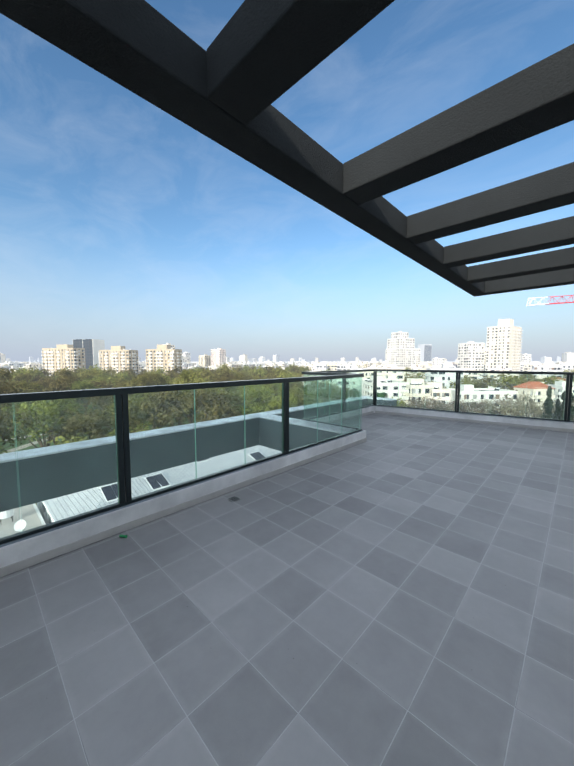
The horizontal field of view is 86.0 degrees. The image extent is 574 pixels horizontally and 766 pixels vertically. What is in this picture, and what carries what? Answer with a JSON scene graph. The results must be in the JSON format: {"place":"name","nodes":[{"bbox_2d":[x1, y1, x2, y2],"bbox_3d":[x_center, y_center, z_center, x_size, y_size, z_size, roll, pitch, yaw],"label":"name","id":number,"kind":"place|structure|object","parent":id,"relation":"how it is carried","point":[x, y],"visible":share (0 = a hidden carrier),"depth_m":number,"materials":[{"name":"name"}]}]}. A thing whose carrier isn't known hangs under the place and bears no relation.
{"place":"outdoors","nodes":[
{"label":"outdoors","id":0,"kind":"place"},
{"bbox_2d":[0,0,573,361],"label":"sky","id":1,"kind":"structure","parent":0,"point":[122,223],"materials":[{"name":"blue"}]},
{"label":"ground","id":2,"kind":"structure","parent":0,"visible":0},
{"bbox_2d":[41,319,522,384],"bbox_3d":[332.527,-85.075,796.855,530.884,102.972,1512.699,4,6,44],"label":"apartment buildings","id":3,"kind":"structure","parent":2,"relation":"on","point":[503,344],"depth_m":322.22,"materials":[{"name":"white concrete"}]},
{"bbox_2d":[0,343,573,372],"bbox_3d":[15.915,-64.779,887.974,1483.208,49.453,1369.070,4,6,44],"label":"city blocks","id":4,"kind":"structure","parent":2,"relation":"on","point":[215,359],"depth_m":416.31,"materials":[{"name":"grey concrete"}]},
{"bbox_2d":[1,352,573,363],"bbox_3d":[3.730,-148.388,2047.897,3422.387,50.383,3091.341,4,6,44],"label":"city blocks","id":5,"kind":"structure","parent":2,"relation":"on","point":[567,357],"depth_m":1108.09,"materials":[{"name":"white concrete"}]},
{"bbox_2d":[526,295,573,305],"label":"tower crane","id":6,"kind":"object","parent":2,"relation":"on","point":[550,300],"visible":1,"depth_m":84.22,"materials":[{"name":"white metal"}]},
{"bbox_3d":[-1.285,10.640,-5.761,22.200,26.800,32.881,4,6,44],"label":"building","id":7,"kind":"object","parent":2,"relation":"on","visible":0},
{"bbox_2d":[16,451,19,505],"bbox_3d":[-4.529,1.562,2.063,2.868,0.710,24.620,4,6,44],"label":"glass panel edge","id":8,"kind":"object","parent":7,"relation":"on","point":[18,479],"depth_m":4.32,"materials":[{"name":"glass"}]},
{"bbox_2d":[0,0,573,296],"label":"pergola","id":9,"kind":"object","parent":7,"relation":"on","point":[242,74],"visible":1,"depth_m":1.85,"materials":[{"name":"black metal"}]},
{"bbox_3d":[1.528,1.570,2.961,7.650,0.346,13.685,4,6,44],"label":"terrace slab","id":10,"kind":"object","parent":7,"relation":"on","visible":0},
{"bbox_2d":[0,413,573,765],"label":"terrace floor tiles","id":11,"kind":"object","parent":10,"relation":"on","point":[395,590],"visible":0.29,"depth_m":1.89,"materials":[{"name":"grey tile"}]},
{"bbox_2d":[227,496,240,501],"bbox_3d":[-0.613,1.342,3.565,0.120,0.005,0.120,4,6,44],"label":"floor drain","id":12,"kind":"object","parent":11,"relation":"on","point":[233,498],"visible":1,"depth_m":3.56,"materials":[{"name":"silver metal"}]},
{"bbox_2d":[0,406,573,577],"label":"kerbs","id":13,"kind":"structure","parent":11,"relation":"on","point":[21,555],"depth_m":3.32,"materials":[{"name":"paint"}]},
{"bbox_2d":[0,374,363,547],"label":"railing","id":14,"kind":"object","parent":13,"relation":"on","point":[123,446],"visible":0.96,"depth_m":2.92,"materials":[{"name":"black metal"}]},
{"bbox_2d":[0,377,361,539],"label":"glass balustrade","id":15,"kind":"object","parent":14,"relation":"in","point":[67,457],"visible":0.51,"depth_m":3.08,"materials":[{"name":"clear glass"}]},
{"bbox_2d":[303,372,357,375],"bbox_3d":[0.917,0.344,6.618,1.455,1.132,0.120,4,6,44],"label":"railing","id":16,"kind":"object","parent":13,"relation":"on","point":[315,373],"visible":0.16,"depth_m":6.67,"materials":[{"name":"black metal"}]},
{"bbox_2d":[304,375,326,376],"bbox_3d":[0.917,0.357,6.619,1.447,1.078,0.012,4,6,44],"label":"railing","id":17,"kind":"object","parent":16,"relation":"in","point":[313,375],"visible":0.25,"depth_m":6.91,"materials":[{"name":"clear glass"}]},
{"bbox_2d":[301,369,374,407],"bbox_3d":[1.527,0.223,8.305,0.120,1.132,3.370,4,6,44],"label":"railing","id":18,"kind":"object","parent":13,"relation":"on","point":[346,371],"visible":0.45,"depth_m":8.39,"materials":[{"name":"black metal"}]},
{"bbox_2d":[347,371,373,406],"bbox_3d":[1.541,0.235,8.321,0.012,1.078,3.322,4,6,44],"label":"balustrade glass","id":19,"kind":"object","parent":18,"relation":"in","point":[367,387],"visible":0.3,"depth_m":9.23,"materials":[{"name":"clear glass"}]},
{"bbox_2d":[373,369,573,422],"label":"railing","id":20,"kind":"object","parent":13,"relation":"on","point":[568,396],"visible":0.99,"depth_m":7.81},
{"bbox_2d":[376,371,573,420],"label":"glass balustrade","id":21,"kind":"object","parent":20,"relation":"in","point":[544,397],"visible":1,"depth_m":7.91,"materials":[{"name":"clear glass"}]},
{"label":"park lawn","id":22,"kind":"structure","parent":0,"visible":0},
{"bbox_2d":[0,367,16,389],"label":"park tree","id":23,"kind":"object","parent":22,"relation":"on","point":[8,375],"visible":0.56,"depth_m":119.68,"materials":[{"name":"green plant"}]},
{"bbox_2d":[0,375,22,403],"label":"park tree","id":24,"kind":"object","parent":22,"relation":"on","point":[4,389],"visible":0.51,"depth_m":75.59,"materials":[{"name":"green plant"}]},
{"bbox_2d":[7,368,32,381],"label":"park tree","id":25,"kind":"object","parent":22,"relation":"on","point":[21,372],"visible":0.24,"depth_m":185.05,"materials":[{"name":"green plant"}]},
{"bbox_2d":[12,372,33,383],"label":"park tree","id":26,"kind":"object","parent":22,"relation":"on","point":[27,376],"visible":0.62,"depth_m":168.57,"materials":[{"name":"green plant"}]},
{"bbox_2d":[13,380,45,392],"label":"park tree","id":27,"kind":"object","parent":22,"relation":"on","point":[25,385],"visible":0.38,"depth_m":107.74,"materials":[{"name":"green plant"}]},
{"bbox_2d":[25,366,50,379],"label":"park tree","id":28,"kind":"object","parent":22,"relation":"on","point":[36,372],"visible":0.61,"depth_m":207.81,"materials":[{"name":"green plant"}]},
{"bbox_2d":[30,375,47,382],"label":"park tree","id":29,"kind":"object","parent":22,"relation":"on","point":[35,378],"visible":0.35,"depth_m":200.84,"materials":[{"name":"green plant"}]},
{"bbox_2d":[28,377,58,391],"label":"park tree","id":30,"kind":"object","parent":22,"relation":"on","point":[44,382],"visible":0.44,"depth_m":146.99,"materials":[{"name":"green plant"}]},
{"bbox_2d":[38,367,50,375],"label":"park tree","id":31,"kind":"object","parent":22,"relation":"on","point":[43,371],"visible":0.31,"depth_m":250.77,"materials":[{"name":"green plant"}]},
{"bbox_2d":[44,376,74,391],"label":"park tree","id":32,"kind":"object","parent":22,"relation":"on","point":[62,381],"visible":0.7,"depth_m":120.51,"materials":[{"name":"green plant"}]},
{"bbox_2d":[54,368,82,390],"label":"park tree","id":33,"kind":"object","parent":22,"relation":"on","point":[63,372],"visible":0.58,"depth_m":151.68,"materials":[{"name":"green plant"}]},
{"bbox_2d":[69,367,84,375],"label":"park tree","id":34,"kind":"object","parent":22,"relation":"on","point":[78,368],"visible":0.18,"depth_m":238.18,"materials":[{"name":"green plant"}]},
{"bbox_2d":[74,370,87,374],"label":"park tree","id":35,"kind":"object","parent":22,"relation":"on","point":[77,372],"visible":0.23,"depth_m":233.69,"materials":[{"name":"green plant"}]},
{"bbox_2d":[77,373,91,380],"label":"park tree","id":36,"kind":"object","parent":22,"relation":"on","point":[81,377],"visible":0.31,"depth_m":186.36,"materials":[{"name":"green plant"}]},
{"bbox_2d":[71,378,99,389],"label":"park tree","id":37,"kind":"object","parent":22,"relation":"on","point":[77,385],"visible":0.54,"depth_m":129.52,"materials":[{"name":"green plant"}]},
{"bbox_2d":[80,369,102,380],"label":"park tree","id":38,"kind":"object","parent":22,"relation":"on","point":[93,374],"visible":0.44,"depth_m":192.05,"materials":[{"name":"green plant"}]},
{"bbox_2d":[83,376,101,382],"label":"park tree","id":39,"kind":"object","parent":22,"relation":"on","point":[95,379],"visible":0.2,"depth_m":162.37,"materials":[{"name":"green plant"}]},
{"bbox_2d":[89,364,104,374],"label":"park tree","id":40,"kind":"object","parent":22,"relation":"on","point":[95,367],"visible":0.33,"depth_m":238.87,"materials":[{"name":"green plant"}]},
{"bbox_2d":[87,369,111,382],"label":"park tree","id":41,"kind":"object","parent":22,"relation":"on","point":[101,372],"visible":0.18,"depth_m":203.72,"materials":[{"name":"green plant"}]},
{"bbox_2d":[87,378,112,388],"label":"park tree","id":42,"kind":"object","parent":22,"relation":"on","point":[105,385],"visible":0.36,"depth_m":141.92,"materials":[{"name":"green plant"}]},
{"bbox_2d":[92,374,107,383],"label":"park tree","id":43,"kind":"object","parent":22,"relation":"on","point":[101,375],"visible":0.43,"depth_m":181.27,"materials":[{"name":"green plant"}]},
{"bbox_2d":[106,366,118,373],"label":"park tree","id":44,"kind":"object","parent":22,"relation":"on","point":[109,370],"visible":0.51,"depth_m":271.30,"materials":[{"name":"green plant"}]},
{"bbox_2d":[107,376,121,386],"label":"park tree","id":45,"kind":"object","parent":22,"relation":"on","point":[112,381],"visible":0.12,"depth_m":175.41,"materials":[{"name":"green plant"}]},
{"bbox_2d":[113,372,128,379],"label":"park tree","id":46,"kind":"object","parent":22,"relation":"on","point":[124,375],"visible":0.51,"depth_m":231.15,"materials":[{"name":"green plant"}]},
{"bbox_2d":[112,381,130,387],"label":"park tree","id":47,"kind":"object","parent":22,"relation":"on","point":[119,385],"visible":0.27,"depth_m":134.01,"materials":[{"name":"green plant"}]},
{"bbox_2d":[114,375,129,384],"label":"park tree","id":48,"kind":"object","parent":22,"relation":"on","point":[119,380],"visible":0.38,"depth_m":173.75,"materials":[{"name":"green plant"}]},
{"bbox_2d":[123,367,135,375],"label":"park tree","id":49,"kind":"object","parent":22,"relation":"on","point":[131,370],"visible":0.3,"depth_m":271.69,"materials":[{"name":"green plant"}]},
{"bbox_2d":[126,373,137,379],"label":"park tree","id":50,"kind":"object","parent":22,"relation":"on","point":[130,376],"visible":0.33,"depth_m":235.94,"materials":[{"name":"green plant"}]},
{"bbox_2d":[122,375,149,386],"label":"park tree","id":51,"kind":"object","parent":22,"relation":"on","point":[140,379],"visible":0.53,"depth_m":127.30,"materials":[{"name":"green plant"}]},
{"bbox_2d":[139,369,173,385],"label":"park tree","id":52,"kind":"object","parent":22,"relation":"on","point":[159,379],"visible":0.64,"depth_m":139.06,"materials":[{"name":"green plant"}]},
{"bbox_2d":[153,366,166,374],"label":"park tree","id":53,"kind":"object","parent":22,"relation":"on","point":[158,370],"visible":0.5,"depth_m":238.72,"materials":[{"name":"green plant"}]},
{"bbox_2d":[165,371,177,379],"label":"park tree","id":54,"kind":"object","parent":22,"relation":"on","point":[167,374],"visible":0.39,"depth_m":212.18,"materials":[{"name":"green plant"}]},
{"bbox_2d":[168,366,181,374],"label":"park tree","id":55,"kind":"object","parent":22,"relation":"on","point":[176,369],"visible":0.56,"depth_m":263.69,"materials":[{"name":"green plant"}]},
{"bbox_2d":[168,370,205,384],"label":"park tree","id":56,"kind":"object","parent":22,"relation":"on","point":[185,375],"visible":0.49,"depth_m":109.44,"materials":[{"name":"green plant"}]},
{"bbox_2d":[173,377,206,383],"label":"park tree","id":57,"kind":"object","parent":22,"relation":"on","point":[197,380],"visible":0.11,"depth_m":83.96,"materials":[{"name":"green plant"}]},
{"bbox_2d":[197,368,218,381],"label":"park tree","id":58,"kind":"object","parent":22,"relation":"on","point":[206,373],"visible":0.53,"depth_m":175.75,"materials":[{"name":"green plant"}]},
{"bbox_2d":[209,376,228,381],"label":"park tree","id":59,"kind":"object","parent":22,"relation":"on","point":[222,379],"visible":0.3,"depth_m":135.90,"materials":[{"name":"green plant"}]},
{"bbox_2d":[219,371,233,379],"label":"park tree","id":60,"kind":"object","parent":22,"relation":"on","point":[228,376],"visible":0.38,"depth_m":182.05,"materials":[{"name":"green plant"}]},
{"bbox_2d":[216,364,237,379],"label":"park tree","id":61,"kind":"object","parent":22,"relation":"on","point":[227,369],"visible":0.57,"depth_m":187.76,"materials":[{"name":"green plant"}]},
{"bbox_2d":[229,373,245,380],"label":"park tree","id":62,"kind":"object","parent":22,"relation":"on","point":[239,376],"visible":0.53,"depth_m":167.02,"materials":[{"name":"green plant"}]},
{"bbox_2d":[235,365,243,371],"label":"park tree","id":63,"kind":"object","parent":22,"relation":"on","point":[238,368],"visible":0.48,"depth_m":303.30,"materials":[{"name":"green plant"}]},
{"bbox_2d":[253,365,266,376],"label":"park tree","id":64,"kind":"object","parent":22,"relation":"on","point":[258,370],"visible":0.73,"depth_m":242.13,"materials":[{"name":"green plant"}]},
{"bbox_2d":[262,372,277,378],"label":"park tree","id":65,"kind":"object","parent":22,"relation":"on","point":[268,376],"visible":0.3,"depth_m":217.95,"materials":[{"name":"green plant"}]},
{"bbox_2d":[271,366,289,377],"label":"park tree","id":66,"kind":"object","parent":22,"relation":"on","point":[278,370],"visible":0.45,"depth_m":228.16,"materials":[{"name":"green plant"}]},
{"bbox_2d":[276,371,293,377],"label":"park tree","id":67,"kind":"object","parent":22,"relation":"on","point":[281,375],"visible":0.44,"depth_m":201.40,"materials":[{"name":"green plant"}]},
{"bbox_2d":[289,365,301,371],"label":"park tree","id":68,"kind":"object","parent":22,"relation":"on","point":[293,368],"visible":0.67,"depth_m":322.70,"materials":[{"name":"green plant"}]}
]}

